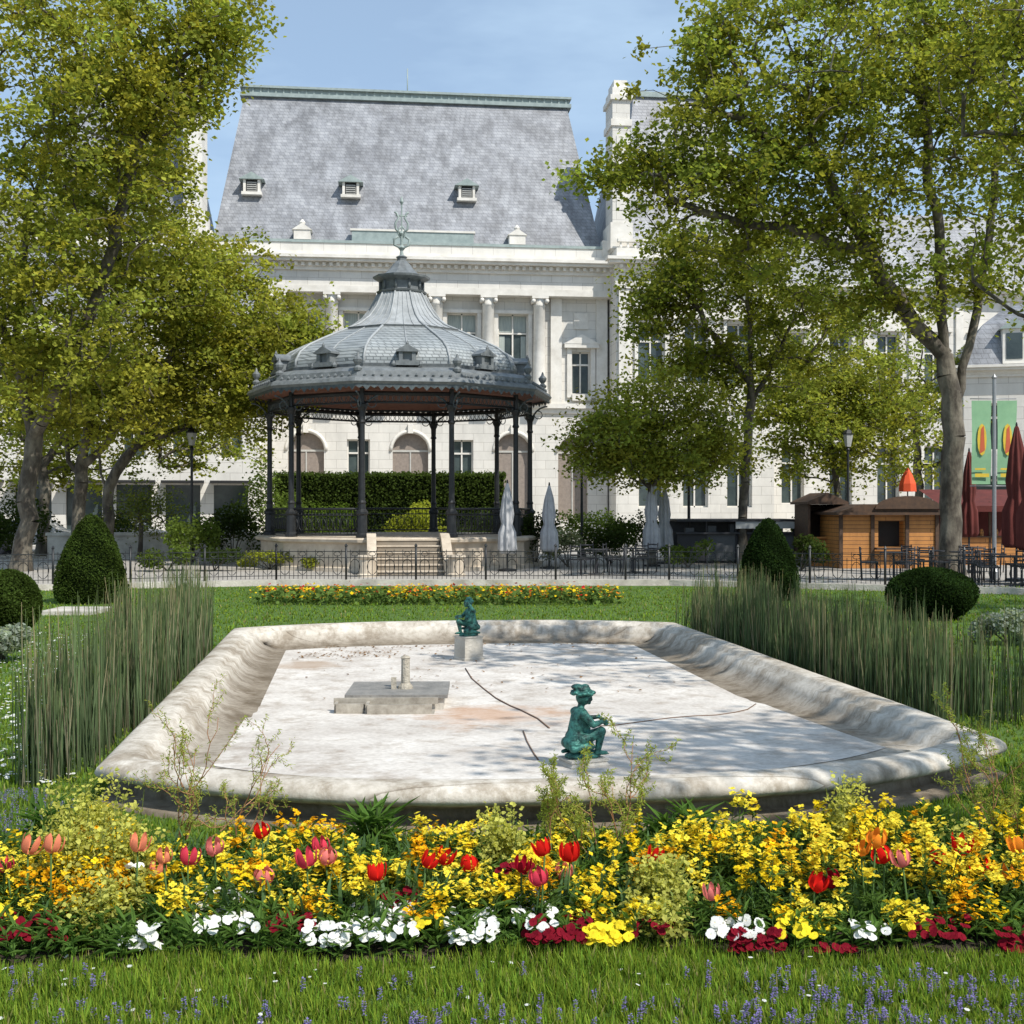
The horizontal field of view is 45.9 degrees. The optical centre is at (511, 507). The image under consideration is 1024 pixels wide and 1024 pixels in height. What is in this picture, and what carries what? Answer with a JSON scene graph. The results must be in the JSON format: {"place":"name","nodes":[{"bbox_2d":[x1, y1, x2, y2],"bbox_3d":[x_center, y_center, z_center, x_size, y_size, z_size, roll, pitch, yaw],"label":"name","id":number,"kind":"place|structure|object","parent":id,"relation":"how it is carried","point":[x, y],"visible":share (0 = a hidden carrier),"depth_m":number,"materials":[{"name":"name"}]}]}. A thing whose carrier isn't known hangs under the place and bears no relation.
{"place":"outdoors","nodes":[
{"label":"outdoors","id":0,"kind":"place"},
{"bbox_2d":[0,190,40,251],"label":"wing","id":1,"kind":"structure","parent":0,"point":[3,224],"depth_m":74.68,"materials":[{"name":"white paint"}]},
{"bbox_2d":[14,519,70,544],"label":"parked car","id":2,"kind":"object","parent":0,"point":[58,527],"visible":0.04,"depth_m":53.73,"materials":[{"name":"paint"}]},
{"bbox_2d":[5,64,214,259],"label":"pavilion","id":3,"kind":"structure","parent":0,"point":[203,201],"depth_m":72.09,"materials":[{"name":"stone"}]},
{"bbox_2d":[0,252,262,545],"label":"shop building","id":4,"kind":"structure","parent":0,"point":[214,492],"depth_m":64.44,"materials":[{"name":"paint"}]},
{"bbox_2d":[207,69,613,538],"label":"central block","id":5,"kind":"structure","parent":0,"point":[505,252],"depth_m":76.07,"materials":[{"name":"stone"}]},
{"bbox_2d":[0,584,1023,1023],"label":"lawn","id":6,"kind":"structure","parent":0,"point":[444,618],"depth_m":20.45,"materials":[{"name":"plant"}]},
{"bbox_2d":[0,622,32,661],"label":"shrub","id":7,"kind":"object","parent":6,"relation":"on","point":[8,633],"visible":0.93,"depth_m":15.44,"materials":[{"name":"green plant"}]},
{"bbox_2d":[0,568,43,629],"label":"topiary ball","id":8,"kind":"object","parent":6,"relation":"on","point":[17,587],"visible":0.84,"depth_m":18.53,"materials":[{"name":"green plant"}]},
{"bbox_2d":[42,607,109,614],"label":"stone slab","id":9,"kind":"structure","parent":6,"relation":"on","point":[68,610],"depth_m":22.41,"materials":[{"name":"grey stone"}]},
{"bbox_2d":[52,513,128,604],"bbox_3d":[-8.751,1.064,25.204,1.511,1.900,1.527,0,0,0],"label":"topiary cone","id":10,"kind":"object","parent":6,"relation":"on","point":[90,561],"visible":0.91,"depth_m":24.75,"materials":[{"name":"green plant"}]},
{"bbox_2d":[12,560,215,788],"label":"horsetail rushes","id":11,"kind":"object","parent":6,"relation":"on","point":[150,654],"visible":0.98,"depth_m":10.10,"materials":[{"name":"green plant"}]},
{"bbox_2d":[117,673,294,845],"bbox_3d":[-1.513,1.455,6.638,1.095,1.036,1.129,0,0,-32],"label":"curly willow","id":12,"kind":"object","parent":6,"relation":"on","point":[191,789],"visible":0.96,"depth_m":6.67,"materials":[{"name":"green plant"}]},
{"bbox_2d":[185,711,291,842],"bbox_3d":[-1.529,1.558,6.676,0.638,0.828,0.349,0,0,-44],"label":"curly willow","id":13,"kind":"object","parent":6,"relation":"on","point":[198,822],"visible":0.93,"depth_m":6.75,"materials":[{"name":"green plant"}]},
{"bbox_2d":[249,581,623,604],"bbox_3d":[-1.565,1.789,25.159,7.736,0.451,1.786,0,0,0],"label":"flower strip","id":14,"kind":"object","parent":6,"relation":"on","point":[433,595],"visible":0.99,"depth_m":24.79,"materials":[{"name":"yellow plant"}]},
{"bbox_2d":[0,632,1018,1023],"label":"lawn daisies","id":15,"kind":"object","parent":6,"relation":"on","point":[74,772],"visible":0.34,"depth_m":8.70,"materials":[{"name":"white plant"}]},
{"bbox_2d":[0,872,1023,968],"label":"flower bed soil","id":16,"kind":"structure","parent":6,"relation":"on","point":[375,948],"depth_m":5.39,"materials":[{"name":"brown soil"}]},
{"bbox_2d":[0,886,930,946],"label":"yellow pansies","id":17,"kind":"object","parent":16,"relation":"on","point":[597,930],"visible":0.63,"depth_m":5.36,"materials":[{"name":"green plant"}]},
{"bbox_2d":[6,792,971,851],"bbox_3d":[-0.148,1.773,6.782,5.500,0.394,0.719,0,0,0],"label":"lily foliage","id":18,"kind":"object","parent":16,"relation":"on","point":[370,815],"visible":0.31,"depth_m":6.74,"materials":[{"name":"green plant"}]},
{"bbox_2d":[116,862,891,949],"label":"white pansies","id":19,"kind":"object","parent":16,"relation":"on","point":[718,927],"visible":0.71,"depth_m":5.32,"materials":[{"name":"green plant"}]},
{"bbox_2d":[0,810,1023,965],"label":"flower bed foliage","id":20,"kind":"object","parent":16,"relation":"on","point":[183,931],"visible":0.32,"depth_m":5.54,"materials":[{"name":"green plant"}]},
{"bbox_2d":[0,787,1023,949],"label":"yellow wallflowers","id":21,"kind":"object","parent":16,"relation":"on","point":[822,848],"visible":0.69,"depth_m":5.80,"materials":[{"name":"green plant"}]},
{"bbox_2d":[0,821,1023,923],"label":"tulips","id":22,"kind":"object","parent":16,"relation":"on","point":[569,854],"visible":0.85,"depth_m":5.66,"materials":[{"name":"red plant"}]},
{"bbox_2d":[0,862,1023,953],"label":"dark red pansies","id":23,"kind":"object","parent":16,"relation":"on","point":[767,941],"visible":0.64,"depth_m":5.29,"materials":[{"name":"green plant"}]},
{"bbox_2d":[19,767,1005,947],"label":"euphorbia plants","id":24,"kind":"object","parent":16,"relation":"on","point":[666,883],"visible":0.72,"depth_m":5.88,"materials":[{"name":"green plant"}]},
{"bbox_2d":[534,753,573,843],"bbox_3d":[0.224,1.636,6.497,0.223,0.670,0.530,0,0,0],"label":"curly willow","id":25,"kind":"object","parent":16,"relation":"on","point":[547,811],"visible":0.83,"depth_m":6.43,"materials":[{"name":"green plant"}]},
{"bbox_2d":[536,712,681,856],"bbox_3d":[0.505,1.552,6.585,0.600,0.842,1.002,0,0,23],"label":"curly willow","id":26,"kind":"object","parent":16,"relation":"on","point":[604,791],"visible":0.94,"depth_m":6.51,"materials":[{"name":"green plant"}]},
{"bbox_2d":[931,682,1023,854],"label":"curly willow","id":27,"kind":"object","parent":16,"relation":"on","point":[970,753],"visible":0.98,"depth_m":6.54,"materials":[{"name":"green plant"}]},
{"bbox_2d":[0,787,1023,1023],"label":"bugle flowers","id":28,"kind":"object","parent":6,"relation":"on","point":[717,1016],"visible":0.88,"depth_m":4.69,"materials":[{"name":"purple plant"}]},
{"bbox_2d":[38,579,1023,594],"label":"stone kerb","id":29,"kind":"structure","parent":6,"relation":"on","point":[537,582],"depth_m":30.66,"materials":[{"name":"grey stone"}]},
{"bbox_2d":[0,543,1023,586],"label":"iron fence","id":30,"kind":"object","parent":29,"relation":"on","point":[625,557],"visible":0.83,"depth_m":30.75,"materials":[{"name":"black metal"}]},
{"bbox_2d":[94,620,1007,835],"bbox_3d":[-0.135,1.853,12.765,6.470,0.333,10.920,0,0,-8],"label":"fountain basin","id":31,"kind":"object","parent":6,"relation":"on","point":[794,736],"visible":0.9,"depth_m":10.12,"materials":[{"name":"stone"}]},
{"bbox_2d":[334,655,449,714],"bbox_3d":[-1.174,1.730,11.968,1.090,0.500,1.160,0,0,-2],"label":"fountain plinth","id":32,"kind":"object","parent":31,"relation":"on","point":[405,695],"visible":0.96,"depth_m":11.65,"materials":[{"name":"stone"}]},
{"bbox_2d":[453,597,483,660],"bbox_3d":[-0.570,1.562,15.640,0.342,0.816,0.283,0,0,-35],"label":"putto statue","id":33,"kind":"object","parent":31,"relation":"on","point":[468,644],"visible":1,"depth_m":15.58,"materials":[{"name":"teal metal"}]},
{"bbox_2d":[293,642,674,698],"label":"fallen leaves","id":34,"kind":"object","parent":31,"relation":"on","point":[435,653],"visible":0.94,"depth_m":16.14,"materials":[{"name":"brown plant"}]},
{"bbox_2d":[556,684,609,768],"bbox_3d":[0.512,1.539,8.544,0.342,0.590,0.266,0,0,-24],"label":"putto statue","id":35,"kind":"object","parent":31,"relation":"on","point":[579,734],"visible":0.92,"depth_m":8.47,"materials":[{"name":"teal metal"}]},
{"bbox_2d":[465,668,755,759],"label":"water pipes","id":36,"kind":"object","parent":31,"relation":"on","point":[541,721],"visible":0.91,"depth_m":11.18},
{"bbox_2d":[737,517,800,600],"bbox_3d":[5.507,1.120,26.005,1.348,1.815,1.370,0,0,0],"label":"topiary cone","id":37,"kind":"object","parent":6,"relation":"on","point":[768,547],"visible":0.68,"depth_m":25.63,"materials":[{"name":"green plant"}]},
{"bbox_2d":[675,562,1023,729],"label":"horsetail rushes","id":38,"kind":"object","parent":6,"relation":"on","point":[891,659],"visible":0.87,"depth_m":12.46,"materials":[{"name":"green plant"}]},
{"bbox_2d":[885,566,979,620],"bbox_3d":[7.462,1.528,21.500,1.638,0.991,1.649,0,0,0],"label":"topiary ball","id":39,"kind":"object","parent":6,"relation":"on","point":[947,589],"visible":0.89,"depth_m":20.99,"materials":[{"name":"green plant"}]},
{"bbox_2d":[968,607,1023,643],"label":"shrub","id":40,"kind":"object","parent":6,"relation":"on","point":[996,618],"visible":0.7,"depth_m":17.35,"materials":[{"name":"green plant"}]},
{"bbox_2d":[0,540,1023,587],"bbox_3d":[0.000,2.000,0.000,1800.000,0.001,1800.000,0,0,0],"label":"ground","id":41,"kind":"structure","parent":0,"point":[42,569],"depth_m":37.15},
{"bbox_2d":[0,487,62,550],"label":"shrub","id":42,"kind":"object","parent":41,"relation":"on","point":[8,525],"visible":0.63,"depth_m":47.58,"materials":[{"name":"green plant"}]},
{"bbox_2d":[98,508,153,531],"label":"shrub","id":43,"kind":"object","parent":41,"relation":"on","point":[125,521],"visible":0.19,"depth_m":49.76,"materials":[{"name":"green plant"}]},
{"bbox_2d":[0,114,265,534],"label":"plane tree","id":44,"kind":"object","parent":41,"relation":"on","point":[174,264],"visible":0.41,"depth_m":40.97,"materials":[{"name":"green plant"}]},
{"bbox_2d":[0,347,280,555],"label":"plane tree","id":45,"kind":"object","parent":41,"relation":"on","point":[52,467],"visible":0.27,"depth_m":53.46,"materials":[{"name":"green plant"}]},
{"bbox_2d":[86,467,200,558],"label":"young tree","id":46,"kind":"object","parent":41,"relation":"on","point":[144,508],"visible":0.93,"depth_m":45.87,"materials":[{"name":"green plant"}]},
{"bbox_2d":[0,0,287,571],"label":"plane tree","id":47,"kind":"object","parent":41,"relation":"on","point":[131,91],"visible":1,"depth_m":35.30,"materials":[{"name":"green plant"}]},
{"bbox_2d":[45,532,279,558],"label":"wall","id":48,"kind":"structure","parent":41,"relation":"on","point":[57,540],"depth_m":47.00,"materials":[{"name":"stone"}]},
{"bbox_2d":[135,544,194,570],"bbox_3d":[-10.801,1.572,37.965,1.875,0.884,1.353,0,0,-34],"label":"shrub","id":49,"kind":"object","parent":41,"relation":"on","point":[152,555],"visible":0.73,"depth_m":37.79,"materials":[{"name":"green plant"}]},
{"bbox_2d":[186,425,197,562],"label":"street lamp","id":50,"kind":"object","parent":41,"relation":"on","point":[190,432],"visible":0.71,"depth_m":43.95,"materials":[{"name":"metal"}]},
{"bbox_2d":[161,512,225,562],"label":"shrub","id":51,"kind":"object","parent":41,"relation":"on","point":[175,528],"visible":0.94,"depth_m":41.92,"materials":[{"name":"green plant"}]},
{"bbox_2d":[72,216,348,535],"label":"plane tree","id":52,"kind":"object","parent":41,"relation":"on","point":[263,339],"visible":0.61,"depth_m":43.26,"materials":[{"name":"green plant"}]},
{"bbox_2d":[199,546,244,570],"bbox_3d":[-9.111,1.613,38.029,1.395,0.797,1.220,0,0,-12],"label":"shrub","id":53,"kind":"object","parent":41,"relation":"on","point":[223,554],"visible":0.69,"depth_m":37.82,"materials":[{"name":"green plant"}]},
{"bbox_2d":[186,501,264,561],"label":"shrub","id":54,"kind":"object","parent":41,"relation":"on","point":[233,525],"visible":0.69,"depth_m":43.74,"materials":[{"name":"green plant"}]},
{"bbox_2d":[237,550,288,568],"bbox_3d":[-7.854,1.685,38.908,2.100,0.658,1.110,0,0,0],"label":"shrub","id":55,"kind":"object","parent":41,"relation":"on","point":[242,564],"visible":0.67,"depth_m":38.70,"materials":[{"name":"green plant"}]},
{"bbox_2d":[230,463,319,532],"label":"shrub","id":56,"kind":"object","parent":41,"relation":"on","point":[257,503],"visible":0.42,"depth_m":50.02,"materials":[{"name":"green plant"}]},
{"bbox_2d":[285,555,319,568],"bbox_3d":[-6.429,1.755,38.575,1.435,0.518,1.151,0,0,44],"label":"shrub","id":57,"kind":"object","parent":41,"relation":"on","point":[311,561],"visible":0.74,"depth_m":38.00,"materials":[{"name":"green plant"}]},
{"bbox_2d":[303,500,355,532],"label":"shrub","id":58,"kind":"object","parent":41,"relation":"on","point":[326,518],"visible":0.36,"depth_m":51.53,"materials":[{"name":"green plant"}]},
{"bbox_2d":[272,469,506,532],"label":"clipped hedge","id":59,"kind":"object","parent":41,"relation":"on","point":[407,489],"visible":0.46,"depth_m":58.08,"materials":[{"name":"green plant"}]},
{"bbox_2d":[247,196,551,576],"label":"bandstand","id":60,"kind":"structure","parent":41,"relation":"on","point":[399,346],"depth_m":38.83,"materials":[{"name":"metal"}]},
{"bbox_2d":[381,499,446,531],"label":"shrub","id":61,"kind":"object","parent":41,"relation":"on","point":[408,522],"visible":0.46,"depth_m":51.61,"materials":[{"name":"green plant"}]},
{"bbox_2d":[443,506,493,532],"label":"shrub","id":62,"kind":"object","parent":41,"relation":"on","point":[474,523],"visible":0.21,"depth_m":52.00,"materials":[{"name":"green plant"}]},
{"bbox_2d":[498,480,516,571],"bbox_3d":[-0.142,0.565,38.018,0.627,2.870,0.627,0,0,0],"label":"closed parasol","id":63,"kind":"object","parent":41,"relation":"on","point":[507,538],"visible":0.93,"depth_m":37.84,"materials":[{"name":"fabric"}]},
{"bbox_2d":[521,509,564,562],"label":"shrub","id":64,"kind":"object","parent":41,"relation":"on","point":[529,528],"visible":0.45,"depth_m":41.21,"materials":[{"name":"green plant"}]},
{"bbox_2d":[540,482,558,568],"bbox_3d":[1.220,0.590,39.518,0.627,2.820,0.627,0,0,0],"label":"closed parasol","id":65,"kind":"object","parent":41,"relation":"on","point":[548,536],"visible":0.91,"depth_m":39.35,"materials":[{"name":"fabric"}]},
{"bbox_2d":[539,526,584,566],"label":"shrub","id":66,"kind":"object","parent":41,"relation":"on","point":[565,539],"visible":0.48,"depth_m":40.56,"materials":[{"name":"green plant"}]},
{"bbox_2d":[570,545,591,574],"bbox_3d":[2.015,1.550,35.532,0.496,0.902,0.460,0,0,-44],"label":"cafe chair","id":67,"kind":"object","parent":41,"relation":"on","point":[576,558],"visible":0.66,"depth_m":35.44,"materials":[{"name":"black metal"}]},
{"bbox_2d":[578,452,585,556],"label":"street lamp","id":68,"kind":"object","parent":41,"relation":"on","point":[581,508],"visible":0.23,"depth_m":45.95,"materials":[{"name":"metal"}]},
{"bbox_2d":[556,507,624,552],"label":"shrub","id":69,"kind":"object","parent":41,"relation":"on","point":[574,524],"visible":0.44,"depth_m":49.78,"materials":[{"name":"green plant"}]},
{"bbox_2d":[577,519,642,564],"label":"shrub","id":70,"kind":"object","parent":41,"relation":"on","point":[598,539],"visible":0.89,"depth_m":41.68,"materials":[{"name":"green plant"}]},
{"bbox_2d":[606,509,662,559],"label":"shrub","id":71,"kind":"object","parent":41,"relation":"on","point":[640,526],"visible":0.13,"depth_m":45.89,"materials":[{"name":"green plant"}]},
{"bbox_2d":[630,544,648,573],"bbox_3d":[3.836,1.550,36.346,0.460,0.902,0.496,0,0,-12],"label":"cafe chair","id":72,"kind":"object","parent":41,"relation":"on","point":[640,558],"visible":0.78,"depth_m":36.15,"materials":[{"name":"black metal"}]},
{"bbox_2d":[643,484,660,566],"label":"closed parasol","id":73,"kind":"object","parent":41,"relation":"on","point":[651,532],"visible":0.83,"depth_m":40.84,"materials":[{"name":"fabric"}]},
{"bbox_2d":[540,349,764,563],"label":"linden tree","id":74,"kind":"object","parent":41,"relation":"on","point":[631,436],"visible":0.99,"depth_m":40.30,"materials":[{"name":"green plant"}]},
{"bbox_2d":[656,488,673,563],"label":"closed parasol","id":75,"kind":"object","parent":41,"relation":"on","point":[665,527],"visible":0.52,"depth_m":42.84,"materials":[{"name":"fabric"}]},
{"bbox_2d":[659,537,715,567],"bbox_3d":[5.670,1.497,40.107,1.897,1.035,1.523,0,0,-19],"label":"shrub","id":76,"kind":"object","parent":41,"relation":"on","point":[686,555],"visible":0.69,"depth_m":39.86,"materials":[{"name":"green plant"}]},
{"bbox_2d":[685,430,691,562],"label":"street lamp","id":77,"kind":"object","parent":41,"relation":"on","point":[688,509],"visible":0.09,"depth_m":43.95,"materials":[{"name":"metal"}]},
{"bbox_2d":[670,519,794,563],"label":"market stall","id":78,"kind":"object","parent":41,"relation":"on","point":[723,534],"visible":0.56,"depth_m":43.05},
{"bbox_2d":[595,210,880,563],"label":"plane tree","id":79,"kind":"object","parent":41,"relation":"on","point":[654,299],"visible":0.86,"depth_m":42.69,"materials":[{"name":"green plant"}]},
{"bbox_2d":[541,0,1023,574],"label":"plane tree","id":80,"kind":"object","parent":41,"relation":"on","point":[773,156],"visible":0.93,"depth_m":33.99,"materials":[{"name":"green plant"}]},
{"bbox_2d":[790,533,830,570],"bbox_3d":[9.156,1.412,37.942,1.593,1.201,1.669,0,0,43],"label":"shrub","id":81,"kind":"object","parent":41,"relation":"on","point":[807,540],"visible":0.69,"depth_m":38.01,"materials":[{"name":"green plant"}]},
{"bbox_2d":[790,493,848,565],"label":"market stall","id":82,"kind":"object","parent":41,"relation":"on","point":[806,522],"visible":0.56,"depth_m":41.64,"materials":[{"name":"brown wood"}]},
{"bbox_2d":[842,427,853,503],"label":"street lamp","id":83,"kind":"object","parent":41,"relation":"on","point":[847,434],"visible":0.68,"depth_m":44.95,"materials":[{"name":"metal"}]},
{"bbox_2d":[732,340,966,500],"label":"plane tree","id":84,"kind":"object","parent":41,"relation":"on","point":[827,429],"visible":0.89,"depth_m":47.41,"materials":[{"name":"green plant"}]},
{"bbox_2d":[726,259,996,496],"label":"plane tree","id":85,"kind":"object","parent":41,"relation":"on","point":[875,326],"visible":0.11,"depth_m":60.36,"materials":[{"name":"green plant"}]},
{"bbox_2d":[859,547,877,579],"bbox_3d":[9.914,1.550,33.649,0.496,0.902,0.460,0,0,13],"label":"cafe chair","id":86,"kind":"object","parent":41,"relation":"on","point":[860,556],"visible":0.92,"depth_m":33.49,"materials":[{"name":"black metal"}]},
{"bbox_2d":[811,496,939,568],"bbox_3d":[12.247,0.817,40.571,3.650,2.367,2.820,0,0,-3],"label":"wooden kiosk","id":87,"kind":"object","parent":41,"relation":"on","point":[893,524],"visible":0.82,"depth_m":39.56,"materials":[{"name":"orange wood"}]},
{"bbox_2d":[899,468,916,495],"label":"parasol","id":88,"kind":"object","parent":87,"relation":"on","point":[907,483],"visible":0.79,"depth_m":45.80,"materials":[{"name":"fabric"}]},
{"bbox_2d":[895,546,915,569],"bbox_3d":[11.023,1.550,33.987,0.460,0.902,0.496,0,0,43],"label":"cafe chair","id":89,"kind":"object","parent":41,"relation":"on","point":[907,556],"visible":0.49,"depth_m":34.10,"materials":[{"name":"black metal"}]},
{"bbox_2d":[896,548,919,574],"bbox_3d":[10.755,1.550,32.859,0.460,0.902,0.496,0,0,-16],"label":"cafe chair","id":90,"kind":"object","parent":41,"relation":"on","point":[906,563],"visible":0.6,"depth_m":32.66,"materials":[{"name":"black metal"}]},
{"bbox_2d":[917,546,936,566],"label":"cafe chair","id":91,"kind":"object","parent":41,"relation":"on","point":[925,556],"visible":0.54,"depth_m":34.25,"materials":[{"name":"black metal"}]},
{"bbox_2d":[909,0,1023,340],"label":"plane tree","id":92,"kind":"object","parent":41,"relation":"on","point":[1004,52],"visible":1,"depth_m":29.39,"materials":[{"name":"green plant"}]},
{"bbox_2d":[961,448,978,572],"bbox_3d":[13.970,0.090,37.012,0.609,3.820,0.609,0,0,0],"label":"closed parasol","id":93,"kind":"object","parent":41,"relation":"on","point":[970,527],"visible":0.84,"depth_m":36.84,"materials":[{"name":"fabric"}]},
{"bbox_2d":[920,489,1023,564],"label":"market stall","id":94,"kind":"object","parent":41,"relation":"on","point":[983,503],"visible":0.31,"depth_m":41.99,"materials":[{"name":"red fabric"}]},
{"bbox_2d":[960,547,985,580],"bbox_3d":[12.597,1.550,33.107,0.460,0.902,0.496,0,0,-25],"label":"cafe chair","id":95,"kind":"object","parent":41,"relation":"on","point":[961,558],"visible":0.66,"depth_m":33.20,"materials":[{"name":"black metal"}]},
{"bbox_2d":[974,549,996,583],"bbox_3d":[12.491,1.550,31.953,0.460,0.902,0.496,0,0,35],"label":"cafe chair","id":96,"kind":"object","parent":41,"relation":"on","point":[990,551],"visible":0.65,"depth_m":31.77,"materials":[{"name":"black metal"}]},
{"bbox_2d":[976,550,998,585],"bbox_3d":[12.216,1.550,31.094,0.496,0.902,0.460,0,0,8],"label":"cafe chair","id":97,"kind":"object","parent":41,"relation":"on","point":[981,566],"visible":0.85,"depth_m":30.92,"materials":[{"name":"black metal"}]},
{"bbox_2d":[955,304,1023,489],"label":"corner building","id":98,"kind":"structure","parent":41,"relation":"on","point":[1001,357],"depth_m":55.75,"materials":[{"name":"paint"}]},
{"bbox_2d":[970,374,1016,578],"bbox_3d":[13.523,-0.875,34.000,1.310,5.750,0.228,0,0,0],"label":"banner mast","id":99,"kind":"object","parent":41,"relation":"on","point":[981,435],"visible":0.81,"depth_m":33.99,"materials":[{"name":"green metal"}]},
{"bbox_2d":[1001,422,1023,580],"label":"closed parasol","id":100,"kind":"object","parent":41,"relation":"on","point":[1012,481],"visible":0.78,"depth_m":32.86,"materials":[{"name":"fabric"}]},
{"bbox_2d":[1015,453,1023,584],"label":"closed parasol","id":101,"kind":"object","parent":41,"relation":"on","point":[1019,534],"visible":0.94,"depth_m":30.99,"materials":[{"name":"fabric"}]},
{"bbox_2d":[0,0,1023,231],"label":"sky","id":102,"kind":"structure","parent":0,"point":[576,49],"materials":[{"name":"blue"}]},
{"bbox_2d":[594,80,784,539],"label":"pavilion","id":103,"kind":"structure","parent":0,"point":[613,229],"depth_m":75.00,"materials":[{"name":"stone"}]},
{"bbox_2d":[760,212,1023,531],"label":"wing","id":104,"kind":"structure","parent":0,"point":[958,328],"depth_m":78.87,"materials":[{"name":"white paint"}]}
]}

